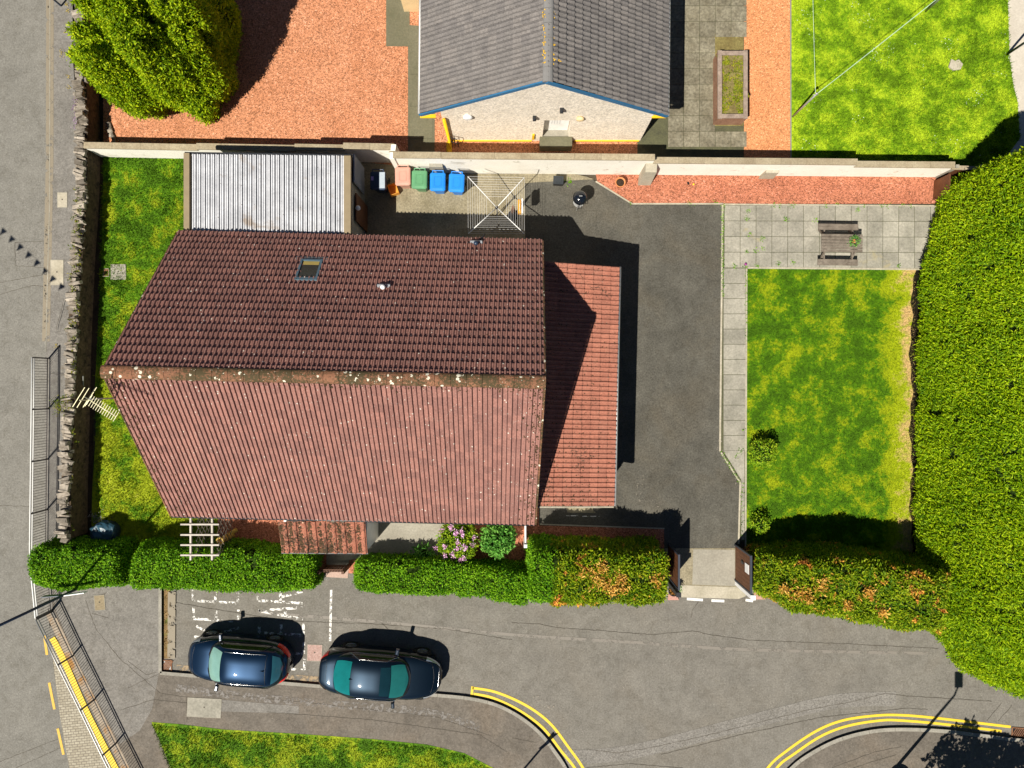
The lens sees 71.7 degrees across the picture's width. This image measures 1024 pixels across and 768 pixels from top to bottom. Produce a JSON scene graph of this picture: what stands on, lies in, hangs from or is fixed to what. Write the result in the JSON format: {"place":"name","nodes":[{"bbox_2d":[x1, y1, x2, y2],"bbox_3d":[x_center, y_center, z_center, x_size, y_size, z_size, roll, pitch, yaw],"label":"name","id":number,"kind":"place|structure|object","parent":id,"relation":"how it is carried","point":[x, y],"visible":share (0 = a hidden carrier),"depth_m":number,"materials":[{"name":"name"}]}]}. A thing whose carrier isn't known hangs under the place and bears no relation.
{"place":"outdoors","nodes":[
{"label":"outdoors","id":0,"kind":"place"},
{"bbox_2d":[0,0,68,767],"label":"road","id":1,"kind":"structure","parent":0,"point":[30,719],"depth_m":27.70,"materials":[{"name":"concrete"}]},
{"bbox_2d":[16,241,44,267],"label":"patched asphalt","id":2,"kind":"structure","parent":1,"relation":"on","point":[30,254],"depth_m":27.69,"materials":[{"name":"grey asphalt"}]},
{"bbox_2d":[45,0,77,617],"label":"pavement","id":3,"kind":"structure","parent":0,"point":[64,156],"depth_m":27.66,"materials":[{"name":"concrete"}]},
{"bbox_2d":[29,357,52,618],"bbox_3d":[-18.087,3.907,27.158,0.225,1.004,9.864,-1,90,0],"label":"street railing","id":4,"kind":"object","parent":3,"relation":"on","point":[31,545],"visible":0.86,"depth_m":26.91,"materials":[{"name":"metal"}]},
{"bbox_2d":[50,260,63,284],"bbox_3d":[-17.743,-4.347,27.651,0.520,0.019,1.000,0,90,0],"label":"access cover","id":5,"kind":"object","parent":3,"relation":"on","point":[56,272],"visible":1,"depth_m":27.65,"materials":[{"name":"concrete"}]},
{"bbox_2d":[42,0,175,658],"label":"sandy gutter","id":6,"kind":"object","parent":3,"relation":"on","point":[47,259],"visible":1,"depth_m":27.66,"materials":[{"name":"beige sand"}]},
{"bbox_2d":[45,37,49,351],"bbox_3d":[-18.048,-10.190,27.652,0.121,0.001,17.887,1,90,0],"label":"kerb channel","id":7,"kind":"object","parent":6,"relation":"on","point":[49,182],"visible":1,"depth_m":27.65,"materials":[{"name":"grey concrete"}]},
{"bbox_2d":[73,63,102,537],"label":"wall foot soil","id":8,"kind":"structure","parent":0,"point":[97,279],"depth_m":27.69,"materials":[{"name":"brown soil"}]},
{"bbox_2d":[54,5,99,543],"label":"stone wall","id":9,"kind":"structure","parent":8,"relation":"on","point":[73,456],"depth_m":26.86,"materials":[{"name":"grey stone"}]},
{"bbox_2d":[49,187,83,534],"bbox_3d":[-16.794,-0.829,26.673,1.092,0.435,13.124,2,90,0],"label":"wall ivy","id":10,"kind":"object","parent":9,"relation":"attached to","point":[62,397],"depth_m":26.62,"materials":[{"name":"green plant"}]},
{"bbox_2d":[91,157,217,562],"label":"side lawn","id":11,"kind":"structure","parent":0,"point":[129,302],"depth_m":27.70,"materials":[{"name":"green plant"}]},
{"bbox_2d":[90,520,120,541],"bbox_3d":[-15.714,5.734,27.331,1.034,0.738,1.012,0,90,0],"label":"water butt","id":12,"kind":"object","parent":11,"relation":"on","point":[106,530],"visible":0.82,"depth_m":27.04,"materials":[{"name":"blue plastic"}]},
{"bbox_2d":[52,591,562,767],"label":"pavement","id":13,"kind":"structure","parent":0,"point":[502,728],"depth_m":27.60,"materials":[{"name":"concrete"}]},
{"bbox_2d":[54,583,158,743],"bbox_3d":[-15.795,10.793,27.596,4.110,0.001,6.434,0,90,0],"label":"pavement corner","id":14,"kind":"object","parent":13,"relation":"on","point":[127,628],"visible":0.8,"depth_m":27.60,"materials":[{"name":"concrete"}]},
{"bbox_2d":[0,589,87,625],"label":"sign post","id":15,"kind":"object","parent":14,"relation":"on","point":[59,596],"visible":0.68,"depth_m":24.85,"materials":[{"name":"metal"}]},
{"bbox_2d":[187,697,221,717],"bbox_3d":[-11.975,12.598,27.590,1.330,0.019,0.750,3,90,0],"label":"concrete cover","id":16,"kind":"object","parent":13,"relation":"on","point":[205,707],"visible":1,"depth_m":27.59,"materials":[{"name":"beige concrete"}]},
{"bbox_2d":[221,700,298,713],"bbox_3d":[-9.817,12.557,27.596,3.044,0.001,0.456,2,90,0],"label":"footway infill","id":17,"kind":"object","parent":13,"relation":"on","point":[232,706],"visible":1,"depth_m":27.60,"materials":[{"name":"concrete"}]},
{"bbox_2d":[152,722,491,767],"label":"grass verge","id":18,"kind":"object","parent":13,"relation":"on","point":[305,736],"depth_m":27.59,"materials":[{"name":"green plant"}]},
{"bbox_2d":[176,684,479,731],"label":"footway dust","id":19,"kind":"object","parent":13,"relation":"on","point":[311,702],"visible":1,"depth_m":27.59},
{"bbox_2d":[158,588,566,767],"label":"kerb","id":20,"kind":"structure","parent":13,"relation":"on","point":[542,736],"depth_m":27.59,"materials":[{"name":"concrete"}]},
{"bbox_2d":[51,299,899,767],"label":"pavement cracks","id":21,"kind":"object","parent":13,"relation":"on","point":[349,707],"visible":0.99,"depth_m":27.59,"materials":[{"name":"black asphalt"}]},
{"bbox_2d":[103,0,636,164],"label":"gravel","id":22,"kind":"structure","parent":0,"point":[322,71],"depth_m":27.70,"materials":[{"name":"orange gravel"}]},
{"bbox_2d":[64,0,242,126],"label":"conifer tree","id":23,"kind":"object","parent":22,"relation":"on","point":[145,59],"visible":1,"depth_m":23.85,"materials":[{"name":"green plant"}]},
{"bbox_2d":[205,0,243,49],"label":"dark shrub","id":24,"kind":"object","parent":22,"relation":"on","point":[229,11],"visible":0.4,"depth_m":26.06,"materials":[{"name":"green plant"}]},
{"bbox_2d":[401,0,418,11],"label":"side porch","id":25,"kind":"object","parent":22,"relation":"on","point":[410,5],"visible":0.5,"depth_m":27.24,"materials":[{"name":"beige paint"}]},
{"bbox_2d":[386,0,434,151],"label":"strip","id":26,"kind":"object","parent":22,"relation":"on","point":[401,30],"visible":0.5,"depth_m":27.69,"materials":[{"name":"grey concrete"}]},
{"bbox_2d":[410,43,432,151],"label":"strip slabs","id":27,"kind":"structure","parent":26,"relation":"on","point":[421,127],"depth_m":27.67,"materials":[{"name":"grey concrete"}]},
{"bbox_2d":[83,142,954,184],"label":"boundary wall","id":28,"kind":"structure","parent":22,"relation":"on","point":[646,168],"depth_m":26.53,"materials":[{"name":"paint"}]},
{"bbox_2d":[418,0,670,151],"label":"bungalow","id":29,"kind":"object","parent":22,"relation":"on","point":[555,75],"visible":1,"depth_m":24.00,"materials":[{"name":"beige paint"}]},
{"bbox_2d":[543,120,568,129],"bbox_3d":[1.647,-9.793,26.420,0.970,1.720,0.075,0,90,0],"label":"door","id":30,"kind":"structure","parent":29,"relation":"in","point":[548,124],"depth_m":26.70,"materials":[{"name":"white plastic"}]},
{"bbox_2d":[326,521,443,578],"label":"front path","id":31,"kind":"structure","parent":0,"point":[398,538],"depth_m":27.69,"materials":[{"name":"concrete"}]},
{"bbox_2d":[317,564,350,573],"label":"garden gate","id":32,"kind":"structure","parent":31,"relation":"on","point":[342,569],"depth_m":27.18,"materials":[{"name":"brown wood"}]},
{"bbox_2d":[360,162,591,238],"bbox_3d":[-1.614,-6.664,27.690,9.684,0.001,4.165,0,90,0],"label":"yard concrete","id":33,"kind":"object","parent":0,"point":[412,211],"visible":0.46,"depth_m":27.69,"materials":[{"name":"grey concrete"}]},
{"bbox_2d":[370,169,389,192],"bbox_3d":[-5.042,-7.691,27.150,0.580,1.100,0.788,0,90,0],"label":"wheelie bin","id":34,"kind":"object","parent":33,"relation":"on","point":[378,182],"visible":1,"depth_m":26.61,"materials":[{"name":"black plastic"}]},
{"bbox_2d":[395,165,411,188],"bbox_3d":[-4.105,-7.857,27.151,0.580,1.097,0.788,-1,90,0],"label":"wheelie bin","id":35,"kind":"object","parent":33,"relation":"on","point":[403,178],"visible":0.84,"depth_m":26.62,"materials":[{"name":"plastic"}]},
{"bbox_2d":[412,168,429,191],"bbox_3d":[-3.479,-7.732,27.151,0.580,1.097,0.788,1,90,0],"label":"wheelie bin","id":36,"kind":"object","parent":33,"relation":"on","point":[419,181],"visible":0.97,"depth_m":26.62,"materials":[{"name":"green plastic"}]},
{"bbox_2d":[430,170,447,193],"bbox_3d":[-2.791,-7.649,27.151,0.580,1.097,0.788,1,90,0],"label":"wheelie bin","id":37,"kind":"object","parent":33,"relation":"on","point":[438,182],"visible":1,"depth_m":26.62,"materials":[{"name":"blue plastic"}]},
{"bbox_2d":[449,171,465,194],"bbox_3d":[-2.082,-7.607,27.151,0.580,1.097,0.788,2,90,0],"label":"wheelie bin","id":38,"kind":"object","parent":33,"relation":"on","point":[456,184],"visible":1,"depth_m":26.62,"materials":[{"name":"blue plastic"}]},
{"bbox_2d":[468,176,524,233],"bbox_3d":[-0.582,-6.510,26.742,2.081,1.916,2.101,0,90,0],"label":"rotary dryer","id":39,"kind":"object","parent":33,"relation":"on","point":[496,208],"visible":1,"depth_m":25.89,"materials":[{"name":"metal"}]},
{"bbox_2d":[48,4,957,625],"bbox_3d":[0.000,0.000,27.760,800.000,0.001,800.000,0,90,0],"label":"ground","id":40,"kind":"structure","parent":0,"point":[742,544],"depth_m":27.76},
{"bbox_2d":[26,534,140,592],"bbox_3d":[-16.169,6.814,26.825,3.698,1.983,1.992,0,90,0],"label":"hedge","id":41,"kind":"object","parent":40,"relation":"on","point":[82,562],"visible":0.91,"depth_m":26.11,"materials":[{"name":"green plant"}]},
{"bbox_2d":[127,535,324,594],"bbox_3d":[-10.721,6.874,26.820,7.016,1.952,2.023,0,90,0],"label":"hedge","id":42,"kind":"object","parent":40,"relation":"on","point":[250,565],"visible":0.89,"depth_m":26.10,"materials":[{"name":"green plant"}]},
{"bbox_2d":[184,152,367,234],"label":"garage","id":43,"kind":"structure","parent":40,"relation":"on","point":[282,192],"depth_m":25.10,"materials":[{"name":"metal"}]},
{"bbox_2d":[353,154,363,194],"bbox_3d":[-5.652,-7.726,26.200,0.040,1.700,1.000,0,90,0],"label":"window","id":44,"kind":"structure","parent":43,"relation":"in","point":[358,170],"depth_m":26.02,"materials":[{"name":"grey glass"}]},
{"bbox_2d":[355,193,367,231],"bbox_3d":[-5.662,-6.426,26.700,0.050,2.000,1.000,0,90,0],"label":"door","id":45,"kind":"structure","parent":43,"relation":"in","point":[361,216],"depth_m":26.56,"materials":[{"name":"brown wood"}]},
{"bbox_2d":[100,230,545,525],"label":"house","id":46,"kind":"structure","parent":40,"relation":"on","point":[297,376],"depth_m":22.36,"materials":[{"name":"brown tile"}]},
{"bbox_2d":[72,387,118,420],"bbox_3d":[-11.588,0.632,20.583,1.086,1.866,0.640,32,90,0],"label":"television aerial","id":47,"kind":"object","parent":46,"relation":"attached to","point":[89,399],"visible":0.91,"depth_m":19.94,"materials":[{"name":"metal"}]},
{"bbox_2d":[294,256,331,281],"bbox_3d":[-6.709,-3.827,23.625,1.183,0.854,1.008,0,90,0],"label":"roof window","id":48,"kind":"structure","parent":46,"relation":"in","point":[311,267],"depth_m":23.62,"materials":[{"name":"grey glass"}]},
{"bbox_2d":[278,520,377,553],"bbox_3d":[-6.708,5.460,26.312,3.100,2.776,1.273,0,90,0],"label":"porch","id":49,"kind":"object","parent":46,"relation":"attached to","point":[309,537],"visible":1,"depth_m":25.18,"materials":[{"name":"tile"}]},
{"bbox_2d":[218,508,538,572],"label":"front gravel","id":50,"kind":"structure","parent":40,"relation":"on","point":[266,530],"depth_m":27.69,"materials":[{"name":"red gravel"}]},
{"bbox_2d":[180,518,232,559],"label":"garden arch","id":51,"kind":"structure","parent":50,"relation":"on","point":[212,544],"depth_m":25.49,"materials":[{"name":"white wood"}]},
{"bbox_2d":[410,542,437,558],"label":"spiky plant","id":52,"kind":"object","parent":50,"relation":"on","point":[421,552],"visible":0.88,"depth_m":27.41,"materials":[{"name":"green plant"}]},
{"bbox_2d":[433,524,478,562],"bbox_3d":[-2.110,5.912,26.890,1.777,1.621,1.741,0,90,0],"label":"flowering bush","id":53,"kind":"object","parent":50,"relation":"on","point":[460,540],"visible":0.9,"depth_m":26.56,"materials":[{"name":"green plant"}]},
{"bbox_2d":[479,525,516,560],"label":"green bush","id":54,"kind":"object","parent":50,"relation":"on","point":[496,541],"visible":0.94,"depth_m":26.68,"materials":[{"name":"green plant"}]},
{"bbox_2d":[352,549,529,605],"bbox_3d":[-2.623,7.308,26.945,6.992,1.723,1.656,4,90,0],"label":"hedge","id":55,"kind":"object","parent":40,"relation":"on","point":[502,580],"visible":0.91,"depth_m":26.48,"materials":[{"name":"green plant"}]},
{"bbox_2d":[524,532,559,604],"bbox_3d":[1.158,6.942,26.453,1.455,2.670,2.419,0,90,0],"label":"hedge","id":56,"kind":"object","parent":40,"relation":"on","point":[541,560],"visible":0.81,"depth_m":25.41,"materials":[{"name":"green plant"}]},
{"bbox_2d":[549,532,670,608],"bbox_3d":[3.456,7.007,26.381,4.690,2.946,2.585,0,90,0],"label":"hedge","id":57,"kind":"object","parent":40,"relation":"on","point":[594,570],"visible":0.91,"depth_m":25.31,"materials":[{"name":"green plant"}]},
{"bbox_2d":[422,178,913,547],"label":"weeds","id":58,"kind":"object","parent":40,"relation":"on","point":[746,283],"visible":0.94,"depth_m":27.66,"materials":[{"name":"green plant"}]},
{"bbox_2d":[596,174,954,203],"bbox_3d":[10.235,-7.788,27.688,14.098,0.001,1.499,0,90,0],"label":"red border","id":59,"kind":"object","parent":40,"relation":"on","point":[730,189],"visible":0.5,"depth_m":27.69,"materials":[{"name":"red gravel"}]},
{"bbox_2d":[933,174,950,199],"bbox_3d":[16.479,-7.552,27.200,0.060,1.000,0.730,3,90,0],"label":"fence","id":60,"kind":"object","parent":59,"relation":"on","point":[940,184],"visible":1,"depth_m":27.18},
{"bbox_2d":[743,538,951,634],"bbox_3d":[12.244,7.313,26.293,6.931,3.168,2.923,10,90,0],"label":"hedge","id":61,"kind":"object","parent":40,"relation":"on","point":[900,590],"visible":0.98,"depth_m":25.25,"materials":[{"name":"green plant"}]},
{"bbox_2d":[935,164,984,177],"bbox_3d":[17.793,-8.076,27.050,2.751,1.350,0.219,2,90,0],"label":"panel fence","id":62,"kind":"object","parent":40,"relation":"on","point":[956,170],"visible":0.4,"depth_m":26.84,"materials":[{"name":"wood"}]},
{"bbox_2d":[910,145,1023,699],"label":"hedge","id":63,"kind":"object","parent":40,"relation":"on","point":[968,506],"visible":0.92,"depth_m":24.77,"materials":[{"name":"green plant"}]},
{"bbox_2d":[50,573,1023,767],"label":"road","id":64,"kind":"structure","parent":0,"point":[602,695],"depth_m":27.70,"materials":[{"name":"grey asphalt"}]},
{"bbox_2d":[51,635,109,767],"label":"block paving","id":65,"kind":"structure","parent":64,"relation":"on","point":[82,751],"depth_m":27.69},
{"bbox_2d":[50,637,117,767],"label":"yellow line","id":66,"kind":"object","parent":64,"relation":"on","point":[112,760],"visible":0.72,"depth_m":27.68,"materials":[{"name":"paint"}]},
{"bbox_2d":[46,613,128,767],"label":"rail strip","id":67,"kind":"object","parent":64,"relation":"on","point":[109,739],"visible":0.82,"depth_m":27.68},
{"bbox_2d":[35,611,126,767],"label":"street railing","id":68,"kind":"object","parent":67,"relation":"on","point":[82,708],"visible":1,"depth_m":27.02,"materials":[{"name":"metal"}]},
{"bbox_2d":[162,588,170,658],"bbox_3d":[-13.508,9.259,27.695,0.354,0.001,2.937,0,90,0],"label":"leaf channel","id":69,"kind":"object","parent":64,"relation":"on","point":[164,627],"visible":0.6,"depth_m":27.70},
{"bbox_2d":[188,629,293,690],"bbox_3d":[-10.417,10.521,26.924,3.948,1.551,2.166,4,90,0],"label":"parked hatchback","id":70,"kind":"object","parent":64,"relation":"on","point":[217,657],"visible":1,"depth_m":26.47,"materials":[{"name":"paint"}]},
{"bbox_2d":[192,590,305,670],"bbox_3d":[-10.291,9.247,27.692,4.468,0.001,3.933,0,90,0],"label":"keep clear lettering","id":71,"kind":"object","parent":64,"relation":"on","point":[266,612],"visible":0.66,"depth_m":27.69,"materials":[{"name":"white paint"}]},
{"bbox_2d":[307,644,322,661],"bbox_3d":[-7.706,10.497,27.688,0.600,0.019,0.660,2,90,0],"label":"manhole cover","id":72,"kind":"object","parent":64,"relation":"on","point":[314,652],"visible":0.86,"depth_m":27.68,"materials":[{"name":"pink concrete"}]},
{"bbox_2d":[318,641,442,708],"bbox_3d":[-5.021,11.042,26.975,4.678,1.450,2.256,5,90,0],"label":"parked saloon","id":73,"kind":"object","parent":64,"relation":"on","point":[353,670],"visible":1,"depth_m":26.63,"materials":[{"name":"paint"}]},
{"bbox_2d":[333,660,351,694],"bbox_3d":[-6.345,10.933,26.470,0.713,0.286,1.252,5,90,0],"label":"rear window","id":74,"kind":"structure","parent":73,"relation":"in","point":[341,676],"depth_m":26.44,"materials":[{"name":"teal glass"}]},
{"bbox_2d":[352,653,397,661],"bbox_3d":[-5.170,10.240,26.541,1.876,0.321,0.144,5,90,0],"label":"side window","id":75,"kind":"structure","parent":73,"relation":"in","point":[362,656],"depth_m":26.51,"materials":[{"name":"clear glass"}]},
{"bbox_2d":[0,241,1011,767],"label":"road cracks","id":76,"kind":"object","parent":64,"relation":"on","point":[558,627],"visible":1,"depth_m":27.69,"materials":[{"name":"black asphalt"}]},
{"bbox_2d":[260,612,927,654],"bbox_3d":[3.220,9.873,27.694,26.505,0.001,0.433,3,90,0],"label":"asphalt trench","id":77,"kind":"object","parent":64,"relation":"on","point":[615,641],"visible":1,"depth_m":27.69,"materials":[{"name":"grey asphalt"}]},
{"bbox_2d":[666,585,745,598],"bbox_3d":[7.574,8.117,27.680,3.252,0.001,0.472,2,90,0],"label":"apron threshold","id":78,"kind":"object","parent":64,"relation":"on","point":[689,591],"visible":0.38,"depth_m":27.68,"materials":[{"name":"concrete"}]},
{"bbox_2d":[565,692,895,763],"bbox_3d":[8.535,13.398,27.694,13.207,0.001,0.917,-11,90,0],"label":"asphalt patch","id":79,"kind":"object","parent":64,"relation":"on","point":[602,756],"visible":1,"depth_m":27.69,"materials":[{"name":"grey asphalt"}]},
{"bbox_2d":[470,686,1010,767],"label":"double yellow lines","id":80,"kind":"object","parent":64,"relation":"on","point":[768,766],"visible":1,"depth_m":27.69,"materials":[{"name":"paint"}]},
{"bbox_2d":[525,176,738,551],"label":"drive","id":81,"kind":"structure","parent":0,"point":[666,258],"depth_m":27.70,"materials":[{"name":"grey asphalt"}]},
{"bbox_2d":[538,261,620,507],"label":"annexe","id":82,"kind":"structure","parent":81,"relation":"on","point":[578,468],"depth_m":24.88,"materials":[{"name":"tile"}]},
{"bbox_2d":[539,525,663,549],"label":"bed gravel","id":83,"kind":"structure","parent":81,"relation":"on","point":[605,532],"depth_m":27.69,"materials":[{"name":"gravel"}]},
{"bbox_2d":[596,181,935,546],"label":"edging kerb","id":84,"kind":"structure","parent":81,"relation":"on","point":[746,324],"depth_m":27.67,"materials":[{"name":"grey concrete"}]},
{"bbox_2d":[637,0,743,157],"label":"yard slab","id":85,"kind":"structure","parent":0,"point":[654,139],"depth_m":27.69,"materials":[{"name":"concrete"}]},
{"bbox_2d":[668,0,746,146],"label":"aggregate slabs","id":86,"kind":"structure","parent":85,"relation":"on","point":[723,10],"depth_m":27.68,"materials":[{"name":"grey concrete"}]},
{"bbox_2d":[712,37,742,125],"bbox_3d":[8.423,-11.869,27.686,1.228,0.001,3.582,0,90,0],"label":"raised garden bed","id":87,"kind":"object","parent":85,"relation":"on","point":[729,43],"visible":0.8,"depth_m":27.69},
{"bbox_2d":[713,50,747,124],"bbox_3d":[8.396,-11.396,27.336,1.140,0.728,2.600,0,90,0],"label":"raised bed","id":88,"kind":"object","parent":87,"relation":"on","point":[731,116],"visible":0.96,"depth_m":27.11,"materials":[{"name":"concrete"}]},
{"bbox_2d":[722,56,748,113],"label":"planter weeds","id":89,"kind":"object","parent":88,"relation":"in","point":[736,86],"visible":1,"depth_m":27.07,"materials":[{"name":"green plant"}]},
{"bbox_2d":[665,548,736,586],"bbox_3d":[7.371,7.173,27.686,2.832,0.001,1.520,0,90,0],"label":"gate apron","id":90,"kind":"object","parent":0,"point":[686,565],"visible":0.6,"depth_m":27.69,"materials":[{"name":"concrete"}]},
{"bbox_2d":[667,543,679,590],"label":"driveway gate","id":91,"kind":"structure","parent":90,"relation":"on","point":[674,562],"depth_m":26.48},
{"bbox_2d":[692,549,734,585],"bbox_3d":[7.870,7.172,27.682,1.666,0.001,1.437,0,90,0],"label":"apron panel","id":92,"kind":"object","parent":90,"relation":"on","point":[713,567],"visible":1,"depth_m":27.68,"materials":[{"name":"concrete"}]},
{"bbox_2d":[735,581,755,599],"bbox_3d":[8.771,7.771,26.730,0.180,1.940,0.180,0,90,0],"label":"gate post","id":93,"kind":"object","parent":90,"relation":"on","point":[752,596],"visible":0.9,"depth_m":26.31,"materials":[{"name":"white plastic"}]},
{"bbox_2d":[734,544,751,594],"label":"driveway gate","id":94,"kind":"structure","parent":93,"relation":"attached to","point":[743,569],"depth_m":26.63,"materials":[{"name":"brown wood"}]},
{"bbox_2d":[744,0,789,157],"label":"orange path","id":95,"kind":"structure","parent":0,"point":[767,47],"depth_m":27.69,"materials":[{"name":"orange gravel"}]},
{"bbox_2d":[721,204,930,540],"bbox_3d":[12.600,-0.448,27.690,8.955,0.001,13.183,0,90,0],"label":"slab bed","id":96,"kind":"object","parent":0,"point":[722,401],"visible":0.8,"depth_m":27.69,"materials":[{"name":"grey concrete"}]},
{"bbox_2d":[724,451,744,539],"bbox_3d":[8.660,4.340,27.678,0.833,0.001,3.476,0,90,0],"label":"path tail","id":97,"kind":"object","parent":96,"relation":"on","point":[738,464],"visible":1,"depth_m":27.68},
{"bbox_2d":[724,268,745,449],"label":"path slabs","id":98,"kind":"structure","parent":96,"relation":"on","point":[735,348],"depth_m":27.68,"materials":[{"name":"grey concrete"}]},
{"bbox_2d":[724,205,936,267],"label":"patio slabs","id":99,"kind":"structure","parent":96,"relation":"on","point":[770,221],"depth_m":27.68,"materials":[{"name":"grey concrete"}]},
{"bbox_2d":[817,224,862,265],"bbox_3d":[12.537,-5.354,27.334,1.570,0.782,1.590,1,90,0],"label":"picnic bench","id":100,"kind":"object","parent":99,"relation":"on","point":[835,242],"visible":1,"depth_m":26.94,"materials":[{"name":"wood"}]},
{"bbox_2d":[745,269,915,553],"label":"lawn","id":101,"kind":"structure","parent":0,"point":[813,353],"depth_m":27.69,"materials":[{"name":"green plant"}]},
{"bbox_2d":[748,511,771,534],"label":"bush","id":102,"kind":"object","parent":101,"relation":"on","point":[759,523],"visible":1,"depth_m":27.23,"materials":[{"name":"green plant"}]},
{"bbox_2d":[748,436,778,467],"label":"lawn bush","id":103,"kind":"object","parent":101,"relation":"on","point":[763,451],"visible":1,"depth_m":27.00,"materials":[{"name":"green plant"}]},
{"bbox_2d":[909,213,931,553],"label":"hedge foot soil","id":104,"kind":"structure","parent":101,"relation":"on","point":[915,331],"depth_m":27.68,"materials":[{"name":"brown soil"}]},
{"bbox_2d":[791,0,1022,165],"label":"lawn","id":105,"kind":"structure","parent":0,"point":[913,89],"depth_m":27.69,"materials":[{"name":"green plant"}]},
{"bbox_2d":[795,731,1023,767],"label":"corner pavement","id":106,"kind":"structure","parent":0,"point":[929,750],"depth_m":27.60,"materials":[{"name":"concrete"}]},
{"bbox_2d":[790,728,1023,767],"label":"corner kerb","id":107,"kind":"structure","parent":106,"relation":"on","point":[803,758],"depth_m":27.59,"materials":[{"name":"concrete"}]},
{"bbox_2d":[1008,0,1023,155],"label":"path","id":108,"kind":"structure","parent":0,"point":[1016,23],"depth_m":27.70,"materials":[{"name":"concrete"}]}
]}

